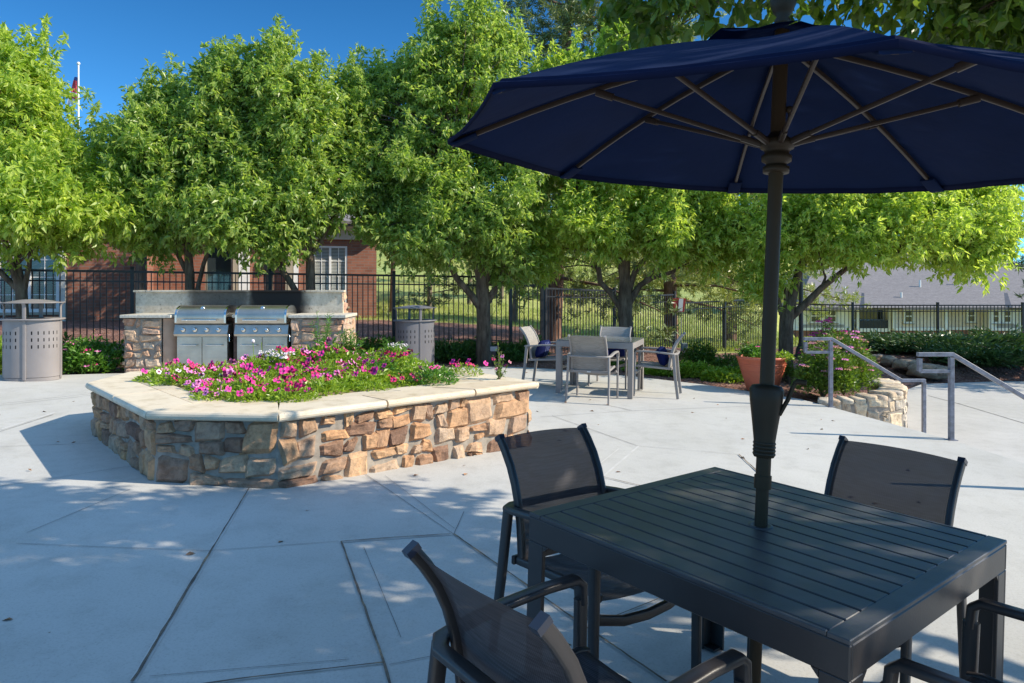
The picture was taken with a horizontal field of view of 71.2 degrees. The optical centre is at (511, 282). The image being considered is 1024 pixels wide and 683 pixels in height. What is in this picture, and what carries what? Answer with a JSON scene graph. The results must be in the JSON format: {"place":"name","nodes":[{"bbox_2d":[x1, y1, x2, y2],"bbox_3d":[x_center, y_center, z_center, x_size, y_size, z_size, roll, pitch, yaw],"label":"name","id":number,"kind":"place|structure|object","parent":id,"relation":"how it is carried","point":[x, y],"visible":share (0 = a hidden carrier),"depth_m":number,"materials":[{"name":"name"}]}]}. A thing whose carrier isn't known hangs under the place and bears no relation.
{"place":"outdoors","nodes":[
{"label":"outdoors","id":0,"kind":"place"},
{"bbox_2d":[0,367,1023,682],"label":"patio","id":1,"kind":"structure","parent":0,"point":[98,603],"depth_m":3.90,"materials":[{"name":"concrete"}]},
{"bbox_2d":[0,299,65,381],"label":"trash can","id":2,"kind":"object","parent":1,"relation":"on","point":[31,349],"visible":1,"depth_m":9.34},
{"bbox_2d":[174,305,236,366],"bbox_3d":[-4.485,0.833,10.586,0.805,1.004,0.628,0,0,0],"label":"gas grill","id":3,"kind":"object","parent":1,"relation":"on","point":[204,334],"visible":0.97,"depth_m":10.38,"materials":[{"name":"silver metal"}]},
{"bbox_2d":[177,337,201,366],"bbox_3d":[-4.683,1.055,10.365,0.359,0.530,0.065,0,0,0],"label":"door","id":4,"kind":"structure","parent":3,"relation":"in","point":[190,348],"depth_m":10.38,"materials":[{"name":"silver metal"}]},
{"bbox_2d":[202,337,226,364],"bbox_3d":[-4.316,1.055,10.365,0.359,0.530,0.065,0,0,0],"label":"door","id":5,"kind":"structure","parent":3,"relation":"in","point":[213,348],"depth_m":10.38,"materials":[{"name":"silver metal"}]},
{"bbox_2d":[120,290,356,372],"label":"grill island","id":6,"kind":"structure","parent":1,"relation":"on","point":[150,338],"depth_m":10.45,"materials":[{"name":"stone"}]},
{"bbox_2d":[234,305,296,359],"bbox_3d":[-3.612,0.833,10.586,0.805,1.004,0.628,0,0,0],"label":"gas grill","id":7,"kind":"object","parent":1,"relation":"on","point":[268,326],"visible":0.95,"depth_m":10.36,"materials":[{"name":"silver metal"}]},
{"bbox_2d":[237,337,261,359],"bbox_3d":[-3.811,1.055,10.365,0.359,0.530,0.065,0,0,0],"label":"door","id":8,"kind":"structure","parent":7,"relation":"in","point":[244,345],"depth_m":10.38,"materials":[{"name":"silver metal"}]},
{"bbox_2d":[262,337,286,356],"bbox_3d":[-3.444,1.055,10.365,0.360,0.530,0.065,0,0,0],"label":"door","id":9,"kind":"structure","parent":7,"relation":"in","point":[268,343],"depth_m":10.38,"materials":[{"name":"silver metal"}]},
{"bbox_2d":[85,362,538,488],"bbox_3d":[-2.019,1.190,6.775,3.221,0.602,3.450,0,0,-41],"label":"raised planter","id":10,"kind":"object","parent":1,"relation":"on","point":[164,433],"visible":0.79,"depth_m":5.33,"materials":[{"name":"stone"}]},
{"bbox_2d":[131,365,188,382],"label":"petunia plant","id":11,"kind":"object","parent":10,"relation":"on","point":[145,375],"visible":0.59,"depth_m":6.50,"materials":[{"name":"green plant"}]},
{"bbox_2d":[149,358,199,375],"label":"petunia plant","id":12,"kind":"object","parent":10,"relation":"on","point":[175,362],"visible":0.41,"depth_m":7.01,"materials":[{"name":"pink plant"}]},
{"bbox_2d":[146,368,204,386],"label":"petunia plant","id":13,"kind":"object","parent":10,"relation":"on","point":[163,378],"visible":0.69,"depth_m":6.33,"materials":[{"name":"green plant"}]},
{"bbox_2d":[182,378,226,390],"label":"petunia plant","id":14,"kind":"object","parent":10,"relation":"on","point":[199,382],"visible":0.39,"depth_m":6.02,"materials":[{"name":"pink plant"}]},
{"bbox_2d":[188,386,233,400],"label":"petunia plant","id":15,"kind":"object","parent":10,"relation":"on","point":[206,392],"visible":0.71,"depth_m":5.53,"materials":[{"name":"green plant"}]},
{"bbox_2d":[190,378,243,395],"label":"petunia plant","id":16,"kind":"object","parent":10,"relation":"on","point":[208,384],"visible":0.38,"depth_m":5.85,"materials":[{"name":"pink plant"}]},
{"bbox_2d":[210,362,259,379],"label":"petunia plant","id":17,"kind":"object","parent":10,"relation":"on","point":[243,366],"visible":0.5,"depth_m":6.63,"materials":[{"name":"pink plant"}]},
{"bbox_2d":[224,383,276,402],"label":"petunia plant","id":18,"kind":"object","parent":10,"relation":"on","point":[240,394],"visible":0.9,"depth_m":5.46,"materials":[{"name":"green plant"}]},
{"bbox_2d":[221,372,284,399],"bbox_3d":[-2.117,0.846,5.867,0.572,0.227,0.569,0,0,10],"label":"petunia plant","id":19,"kind":"object","parent":10,"relation":"on","point":[245,383],"visible":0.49,"depth_m":5.81,"materials":[{"name":"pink plant"}]},
{"bbox_2d":[235,354,273,372],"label":"petunia plant","id":20,"kind":"object","parent":10,"relation":"on","point":[261,362],"visible":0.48,"depth_m":6.91,"materials":[{"name":"green plant"}]},
{"bbox_2d":[252,364,295,379],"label":"petunia plant","id":21,"kind":"object","parent":10,"relation":"on","point":[283,370],"visible":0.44,"depth_m":6.36,"materials":[{"name":"pink plant"}]},
{"bbox_2d":[251,375,311,400],"bbox_3d":[-1.863,0.861,5.793,0.500,0.200,0.509,0,0,26],"label":"petunia plant","id":22,"kind":"object","parent":10,"relation":"on","point":[286,384],"visible":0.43,"depth_m":5.77,"materials":[{"name":"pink plant"}]},
{"bbox_2d":[260,345,306,370],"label":"petunia plant","id":23,"kind":"object","parent":10,"relation":"on","point":[284,349],"visible":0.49,"depth_m":7.17,"materials":[{"name":"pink plant"}]},
{"bbox_2d":[266,382,321,404],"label":"petunia plant","id":24,"kind":"object","parent":10,"relation":"on","point":[298,392],"visible":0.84,"depth_m":5.48,"materials":[{"name":"green plant"}]},
{"bbox_2d":[276,365,327,379],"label":"petunia plant","id":25,"kind":"object","parent":10,"relation":"on","point":[290,371],"visible":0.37,"depth_m":6.42,"materials":[{"name":"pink plant"}]},
{"bbox_2d":[283,370,332,391],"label":"petunia plant","id":26,"kind":"object","parent":10,"relation":"on","point":[314,372],"visible":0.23,"depth_m":6.10,"materials":[{"name":"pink plant"}]},
{"bbox_2d":[288,374,350,396],"bbox_3d":[-1.580,0.857,5.866,0.552,0.204,0.555,0,0,-9],"label":"bedding plant","id":27,"kind":"object","parent":10,"relation":"on","point":[333,387],"visible":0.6,"depth_m":5.83,"materials":[{"name":"green plant"}]},
{"bbox_2d":[300,337,340,357],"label":"petunia plant","id":28,"kind":"object","parent":10,"relation":"on","point":[328,339],"visible":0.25,"depth_m":7.68,"materials":[{"name":"green plant"}]},
{"bbox_2d":[307,310,334,349],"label":"tall weed","id":29,"kind":"object","parent":10,"relation":"on","point":[326,329],"visible":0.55,"depth_m":8.01,"materials":[{"name":"green plant"}]},
{"bbox_2d":[303,359,349,376],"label":"petunia plant","id":30,"kind":"object","parent":10,"relation":"on","point":[329,367],"visible":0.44,"depth_m":6.67,"materials":[{"name":"green plant"}]},
{"bbox_2d":[314,342,360,369],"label":"petunia plant","id":31,"kind":"object","parent":10,"relation":"on","point":[335,351],"visible":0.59,"depth_m":7.13,"materials":[{"name":"green plant"}]},
{"bbox_2d":[311,370,367,391],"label":"petunia plant","id":32,"kind":"object","parent":10,"relation":"on","point":[345,377],"visible":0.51,"depth_m":6.09,"materials":[{"name":"green plant"}]},
{"bbox_2d":[335,327,367,355],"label":"leafy plant","id":33,"kind":"object","parent":10,"relation":"on","point":[348,347],"visible":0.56,"depth_m":7.63,"materials":[{"name":"green plant"}]},
{"bbox_2d":[342,364,393,386],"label":"petunia plant","id":34,"kind":"object","parent":10,"relation":"on","point":[373,372],"visible":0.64,"depth_m":6.30,"materials":[{"name":"green plant"}]},
{"bbox_2d":[349,378,396,391],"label":"bedding plant","id":35,"kind":"object","parent":10,"relation":"on","point":[376,385],"visible":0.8,"depth_m":6.00,"materials":[{"name":"green plant"}]},
{"bbox_2d":[361,356,401,373],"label":"petunia plant","id":36,"kind":"object","parent":10,"relation":"on","point":[382,366],"visible":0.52,"depth_m":6.89,"materials":[{"name":"green plant"}]},
{"bbox_2d":[375,347,421,370],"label":"petunia plant","id":37,"kind":"object","parent":10,"relation":"on","point":[405,355],"visible":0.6,"depth_m":7.11,"materials":[{"name":"green plant"}]},
{"bbox_2d":[384,373,428,387],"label":"petunia plant","id":38,"kind":"object","parent":10,"relation":"on","point":[402,378],"visible":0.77,"depth_m":6.32,"materials":[{"name":"green plant"}]},
{"bbox_2d":[397,358,440,381],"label":"bedding plant","id":39,"kind":"object","parent":10,"relation":"on","point":[408,370],"visible":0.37,"depth_m":6.61,"materials":[{"name":"green plant"}]},
{"bbox_2d":[409,362,459,385],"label":"petunia plant","id":40,"kind":"object","parent":10,"relation":"on","point":[429,374],"visible":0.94,"depth_m":6.32,"materials":[{"name":"green plant"}]},
{"bbox_2d":[449,358,487,376],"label":"petunia plant","id":41,"kind":"object","parent":10,"relation":"on","point":[467,368],"visible":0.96,"depth_m":6.91,"materials":[{"name":"green plant"}]},
{"bbox_2d":[491,343,510,378],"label":"trailing plant","id":42,"kind":"object","parent":10,"relation":"on","point":[498,370],"visible":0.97,"depth_m":6.62,"materials":[{"name":"green plant"}]},
{"bbox_2d":[0,395,729,675],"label":"hairline joints","id":43,"kind":"object","parent":1,"relation":"on","point":[288,544],"visible":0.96,"depth_m":3.86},
{"bbox_2d":[0,393,735,682],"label":"tooled borders","id":44,"kind":"object","parent":1,"relation":"on","point":[205,562],"visible":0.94,"depth_m":4.00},
{"bbox_2d":[393,305,436,362],"bbox_3d":[-1.669,0.923,12.300,0.780,1.073,0.590,0,0,-30],"label":"trash can","id":45,"kind":"object","parent":1,"relation":"on","point":[416,335],"visible":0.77,"depth_m":12.08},
{"bbox_2d":[130,454,755,682],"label":"expansion joints","id":46,"kind":"object","parent":1,"relation":"on","point":[183,596],"visible":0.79,"depth_m":3.04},
{"bbox_2d":[519,325,571,389],"bbox_3d":[0.481,1.057,10.276,0.664,0.854,0.578,1,0,19],"label":"sling armchair","id":47,"kind":"object","parent":1,"relation":"on","point":[531,336],"visible":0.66,"depth_m":10.17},
{"bbox_2d":[535,340,550,357],"bbox_3d":[0.448,0.952,10.288,0.134,0.260,0.440,20,6,18],"label":"throw pillow","id":48,"kind":"object","parent":47,"relation":"on","point":[541,351],"visible":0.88,"depth_m":10.12,"materials":[{"name":"blue fabric"}]},
{"bbox_2d":[402,540,751,682],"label":"sling armchair","id":49,"kind":"object","parent":1,"relation":"on","point":[491,640],"visible":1,"depth_m":1.63,"materials":[{"name":"black fabric"}]},
{"bbox_2d":[565,334,618,404],"bbox_3d":[1.017,1.071,9.076,0.578,0.854,0.664,1,0,19],"label":"sling armchair","id":50,"kind":"object","parent":1,"relation":"on","point":[588,355],"visible":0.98,"depth_m":8.89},
{"bbox_2d":[494,423,701,668],"bbox_3d":[0.306,1.051,2.797,0.578,0.854,0.664,2,0,-37],"label":"sling armchair","id":51,"kind":"object","parent":1,"relation":"on","point":[549,468],"visible":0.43,"depth_m":2.85,"materials":[{"name":"black fabric"}]},
{"bbox_2d":[555,335,643,398],"bbox_3d":[1.226,1.136,9.857,1.034,0.731,0.920,1,0,19],"label":"patio table","id":52,"kind":"object","parent":1,"relation":"on","point":[630,344],"visible":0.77,"depth_m":9.57,"materials":[{"name":"grey metal"}]},
{"bbox_2d":[588,325,631,388],"bbox_3d":[1.471,1.083,10.557,0.578,0.854,0.664,1,0,19],"label":"sling armchair","id":53,"kind":"object","parent":1,"relation":"on","point":[617,331],"visible":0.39,"depth_m":10.76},
{"bbox_2d":[633,332,685,398],"bbox_3d":[2.002,1.097,9.694,0.664,0.854,0.578,1,0,17],"label":"sling armchair","id":54,"kind":"object","parent":1,"relation":"on","point":[673,363],"visible":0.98,"depth_m":9.52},
{"bbox_2d":[656,346,668,365],"bbox_3d":[2.040,0.992,9.683,0.130,0.260,0.440,-18,-5,16],"label":"throw pillow","id":55,"kind":"object","parent":54,"relation":"on","point":[663,359],"visible":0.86,"depth_m":9.50,"materials":[{"name":"blue fabric"}]},
{"bbox_2d":[447,0,1023,682],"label":"patio umbrella","id":56,"kind":"object","parent":1,"relation":"on","point":[777,108],"visible":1,"depth_m":2.46,"materials":[{"name":"fabric"}]},
{"bbox_2d":[736,354,787,390],"bbox_3d":[3.620,1.313,10.350,0.724,0.510,0.724,0,0,0],"label":"flower pot","id":57,"kind":"object","parent":1,"relation":"on","point":[749,368],"visible":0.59,"depth_m":10.14,"materials":[{"name":"ceramic"}]},
{"bbox_2d":[738,344,760,357],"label":"pot geranium","id":58,"kind":"object","parent":57,"relation":"in","point":[751,351],"visible":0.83,"depth_m":10.29,"materials":[{"name":"green plant"}]},
{"bbox_2d":[527,467,1006,682],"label":"patio table","id":59,"kind":"object","parent":1,"relation":"on","point":[829,589],"visible":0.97,"depth_m":2.02,"materials":[{"name":"metal"}]},
{"bbox_2d":[747,435,967,682],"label":"sling armchair","id":60,"kind":"object","parent":1,"relation":"on","point":[922,485],"visible":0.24,"depth_m":2.83,"materials":[{"name":"black fabric"}]},
{"bbox_2d":[803,337,925,432],"bbox_3d":[4.482,1.411,9.090,1.549,1.432,0.090,0,0,0],"label":"handrail","id":61,"kind":"object","parent":1,"relation":"on","point":[830,340],"visible":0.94,"depth_m":9.07,"materials":[{"name":"metal"}]},
{"bbox_2d":[880,598,1023,682],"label":"sling armchair","id":62,"kind":"object","parent":1,"relation":"on","point":[970,644],"visible":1,"depth_m":1.96,"materials":[{"name":"black metal"}]},
{"bbox_2d":[916,352,1023,440],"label":"handrail","id":63,"kind":"object","parent":1,"relation":"on","point":[952,357],"visible":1,"depth_m":7.21,"materials":[{"name":"metal"}]},
{"bbox_2d":[0,211,1023,402],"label":"ground","id":64,"kind":"structure","parent":0,"point":[964,373],"depth_m":21.05,"materials":[{"name":"plant"}]},
{"bbox_2d":[0,13,159,316],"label":"shade tree","id":65,"kind":"object","parent":64,"relation":"on","point":[52,205],"visible":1,"depth_m":10.93,"materials":[{"name":"green plant"}]},
{"bbox_2d":[62,335,114,373],"bbox_3d":[-6.309,1.082,10.456,1.079,0.637,0.668,0,0,23],"label":"garden bush","id":66,"kind":"object","parent":64,"relation":"on","point":[77,357],"visible":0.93,"depth_m":10.29,"materials":[{"name":"green plant"}]},
{"bbox_2d":[72,334,124,372],"bbox_3d":[-6.117,1.078,10.666,0.964,0.658,0.839,0,0,0],"label":"garden bush","id":67,"kind":"object","parent":64,"relation":"on","point":[107,348],"visible":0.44,"depth_m":10.64,"materials":[{"name":"green plant"}]},
{"bbox_2d":[71,85,144,313],"bbox_3d":[-9.745,-1.769,18.976,3.629,6.395,3.878,0,0,33],"label":"shade tree","id":68,"kind":"object","parent":64,"relation":"on","point":[139,267],"visible":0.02,"depth_m":18.70,"materials":[{"name":"green plant"}]},
{"bbox_2d":[77,39,279,289],"bbox_3d":[-5.493,-1.270,11.931,3.540,5.642,2.492,0,0,0],"label":"shade tree","id":69,"kind":"object","parent":64,"relation":"on","point":[157,135],"visible":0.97,"depth_m":11.39,"materials":[{"name":"green plant"}]},
{"bbox_2d":[0,208,376,320],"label":"brick building","id":70,"kind":"structure","parent":64,"relation":"on","point":[340,255],"depth_m":24.31,"materials":[{"name":"red brick"}]},
{"bbox_2d":[0,242,58,314],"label":"window","id":71,"kind":"structure","parent":70,"relation":"in","point":[46,261],"depth_m":20.97,"materials":[{"name":"glass"}]},
{"bbox_2d":[205,247,232,289],"bbox_3d":[-10.151,-0.282,24.788,0.872,2.500,0.090,0,0,-19],"label":"window","id":72,"kind":"structure","parent":70,"relation":"in","point":[214,263],"depth_m":24.81,"materials":[{"name":"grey glass"}]},
{"bbox_2d":[314,246,349,307],"bbox_3d":[-6.604,-0.194,25.981,1.365,2.275,0.155,0,0,-19],"label":"window","id":73,"kind":"structure","parent":70,"relation":"in","point":[332,259],"depth_m":26.05,"materials":[{"name":"glass"}]},
{"bbox_2d":[0,266,543,353],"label":"metal fence","id":74,"kind":"object","parent":64,"relation":"on","point":[132,272],"visible":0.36,"depth_m":13.53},
{"bbox_2d":[190,13,381,289],"bbox_3d":[-3.996,-1.509,12.250,3.652,6.228,2.621,0,0,0],"label":"shade tree","id":75,"kind":"object","parent":64,"relation":"on","point":[292,105],"visible":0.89,"depth_m":11.88,"materials":[{"name":"green plant"}]},
{"bbox_2d":[356,334,394,351],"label":"garden bush","id":76,"kind":"object","parent":64,"relation":"on","point":[373,341],"visible":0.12,"depth_m":13.13,"materials":[{"name":"green plant"}]},
{"bbox_2d":[377,240,420,311],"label":"slender tree","id":77,"kind":"object","parent":64,"relation":"on","point":[392,269],"visible":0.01,"depth_m":28.92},
{"bbox_2d":[0,328,833,644],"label":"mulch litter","id":78,"kind":"object","parent":64,"relation":"on","point":[504,364],"visible":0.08,"depth_m":10.68,"materials":[{"name":"brown plant"}]},
{"bbox_2d":[314,0,568,363],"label":"shade tree","id":79,"kind":"object","parent":64,"relation":"on","point":[441,204],"visible":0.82,"depth_m":12.69,"materials":[{"name":"green plant"}]},
{"bbox_2d":[434,337,476,363],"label":"garden bush","id":80,"kind":"object","parent":64,"relation":"on","point":[457,351],"visible":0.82,"depth_m":13.09,"materials":[{"name":"green plant"}]},
{"bbox_2d":[490,227,539,322],"bbox_3d":[0.021,-0.596,27.183,3.159,4.616,2.906,0,0,-36],"label":"slender tree","id":81,"kind":"object","parent":64,"relation":"on","point":[513,311],"visible":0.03,"depth_m":26.91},
{"bbox_2d":[492,340,548,363],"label":"garden bush","id":82,"kind":"object","parent":64,"relation":"on","point":[511,351],"visible":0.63,"depth_m":13.53,"materials":[{"name":"green plant"}]},
{"bbox_2d":[396,0,713,346],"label":"pine tree","id":83,"kind":"object","parent":64,"relation":"on","point":[568,13],"visible":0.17,"depth_m":17.76,"materials":[{"name":"green plant"}]},
{"bbox_2d":[356,299,811,351],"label":"lawn grass","id":84,"kind":"structure","parent":64,"relation":"on","point":[530,313],"depth_m":28.10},
{"bbox_2d":[508,18,751,362],"bbox_3d":[2.294,-1.970,13.458,5.269,7.469,3.691,0,0,0],"label":"shade tree","id":85,"kind":"object","parent":64,"relation":"on","point":[665,228],"visible":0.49,"depth_m":12.77,"materials":[{"name":"green plant"}]},
{"bbox_2d":[544,284,761,354],"bbox_3d":[4.182,1.240,18.228,9.607,2.415,0.100,0,0,-43],"label":"metal fence","id":86,"kind":"object","parent":64,"relation":"on","point":[724,327],"visible":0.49,"depth_m":18.01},
{"bbox_2d":[562,3,798,344],"bbox_3d":[4.574,-2.984,21.298,7.318,10.352,7.948,0,0,0],"label":"pine tree","id":87,"kind":"object","parent":64,"relation":"on","point":[671,285],"visible":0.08,"depth_m":20.64,"materials":[{"name":"green plant"}]},
{"bbox_2d":[656,359,710,378],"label":"garden clump","id":88,"kind":"object","parent":64,"relation":"on","point":[686,368],"visible":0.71,"depth_m":11.89,"materials":[{"name":"green plant"}]},
{"bbox_2d":[678,338,719,364],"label":"garden clump","id":89,"kind":"object","parent":64,"relation":"on","point":[693,354],"visible":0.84,"depth_m":13.32,"materials":[{"name":"green plant"}]},
{"bbox_2d":[699,366,743,383],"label":"garden clump","id":90,"kind":"object","parent":64,"relation":"on","point":[723,374],"visible":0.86,"depth_m":11.48,"materials":[{"name":"green plant"}]},
{"bbox_2d":[710,352,737,366],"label":"garden clump","id":91,"kind":"object","parent":64,"relation":"on","point":[720,361],"visible":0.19,"depth_m":12.89,"materials":[{"name":"green plant"}]},
{"bbox_2d":[610,193,870,340],"bbox_3d":[8.142,-2.120,25.320,8.572,8.869,8.083,0,0,-26],"label":"pine tree","id":92,"kind":"object","parent":64,"relation":"on","point":[809,288],"visible":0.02,"depth_m":25.58,"materials":[{"name":"green plant"}]},
{"bbox_2d":[793,243,804,358],"bbox_3d":[6.950,-0.143,17.200,0.400,4.100,0.380,0,0,0],"label":"lamp post","id":93,"kind":"object","parent":64,"relation":"on","point":[800,321],"visible":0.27,"depth_m":17.16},
{"bbox_2d":[580,0,1023,54],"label":"overhanging tree","id":94,"kind":"object","parent":64,"relation":"on","point":[993,24],"visible":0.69,"depth_m":3.75,"materials":[{"name":"green plant"}]},
{"bbox_2d":[795,316,853,367],"bbox_3d":[5.112,1.128,11.611,0.849,1.189,1.208,0,0,0],"label":"flowering bush","id":95,"kind":"object","parent":64,"relation":"on","point":[823,331],"visible":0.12,"depth_m":11.52,"materials":[{"name":"green plant"}]},
{"bbox_2d":[788,341,861,396],"bbox_3d":[4.341,1.198,9.872,0.874,0.849,0.940,0,0,37],"label":"flowering bush","id":96,"kind":"object","parent":64,"relation":"on","point":[812,371],"visible":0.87,"depth_m":9.72,"materials":[{"name":"green plant"}]},
{"bbox_2d":[801,329,880,394],"bbox_3d":[4.650,1.136,10.311,0.875,0.972,1.316,0,0,-21],"label":"flowering bush","id":97,"kind":"object","parent":64,"relation":"on","point":[861,364],"visible":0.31,"depth_m":10.03,"materials":[{"name":"green plant"}]},
{"bbox_2d":[817,378,907,427],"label":"stone retaining wall","id":98,"kind":"structure","parent":64,"relation":"on","point":[886,401],"depth_m":9.24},
{"bbox_2d":[706,184,1023,383],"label":"shade tree","id":99,"kind":"object","parent":64,"relation":"on","point":[964,234],"visible":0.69,"depth_m":11.74,"materials":[{"name":"green plant"}]},
{"bbox_2d":[782,254,1023,336],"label":"apartment building","id":100,"kind":"structure","parent":64,"relation":"on","point":[900,286],"depth_m":60.72,"materials":[{"name":"white paint"}]},
{"bbox_2d":[892,359,916,369],"bbox_3d":[8.945,1.858,16.201,0.585,0.270,0.447,0,0,-2],"label":"boulder","id":101,"kind":"object","parent":64,"relation":"on","point":[903,364],"visible":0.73,"depth_m":16.06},
{"bbox_2d":[795,302,1023,345],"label":"metal fence","id":102,"kind":"object","parent":64,"relation":"on","point":[852,305],"visible":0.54,"depth_m":20.34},
{"bbox_2d":[855,330,973,354],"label":"juniper","id":103,"kind":"object","parent":64,"relation":"on","point":[876,346],"visible":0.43,"depth_m":17.81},
{"bbox_2d":[906,362,937,378],"bbox_3d":[9.087,1.940,15.797,0.649,0.358,0.496,0,0,18],"label":"boulder","id":104,"kind":"object","parent":64,"relation":"on","point":[912,370],"visible":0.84,"depth_m":15.63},
{"bbox_2d":[871,330,1013,353],"bbox_3d":[10.769,1.552,17.911,3.541,0.823,2.847,0,0,0],"label":"juniper","id":105,"kind":"object","parent":64,"relation":"on","point":[899,337],"visible":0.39,"depth_m":17.44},
{"bbox_2d":[895,323,1023,346],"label":"juniper","id":106,"kind":"object","parent":64,"relation":"on","point":[1017,338],"visible":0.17,"depth_m":18.20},
{"bbox_2d":[910,342,1023,368],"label":"juniper","id":107,"kind":"object","parent":64,"relation":"on","point":[997,357],"visible":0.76,"depth_m":16.11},
{"bbox_2d":[931,333,1023,361],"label":"juniper","id":108,"kind":"object","parent":64,"relation":"on","point":[983,348],"visible":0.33,"depth_m":16.50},
{"bbox_2d":[0,0,1023,261],"label":"sky","id":109,"kind":"structure","parent":0,"point":[111,40],"materials":[{"name":"blue"}]},
{"bbox_2d":[906,381,1023,462],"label":"patio","id":110,"kind":"structure","parent":0,"point":[1000,435],"depth_m":11.44,"materials":[{"name":"concrete"}]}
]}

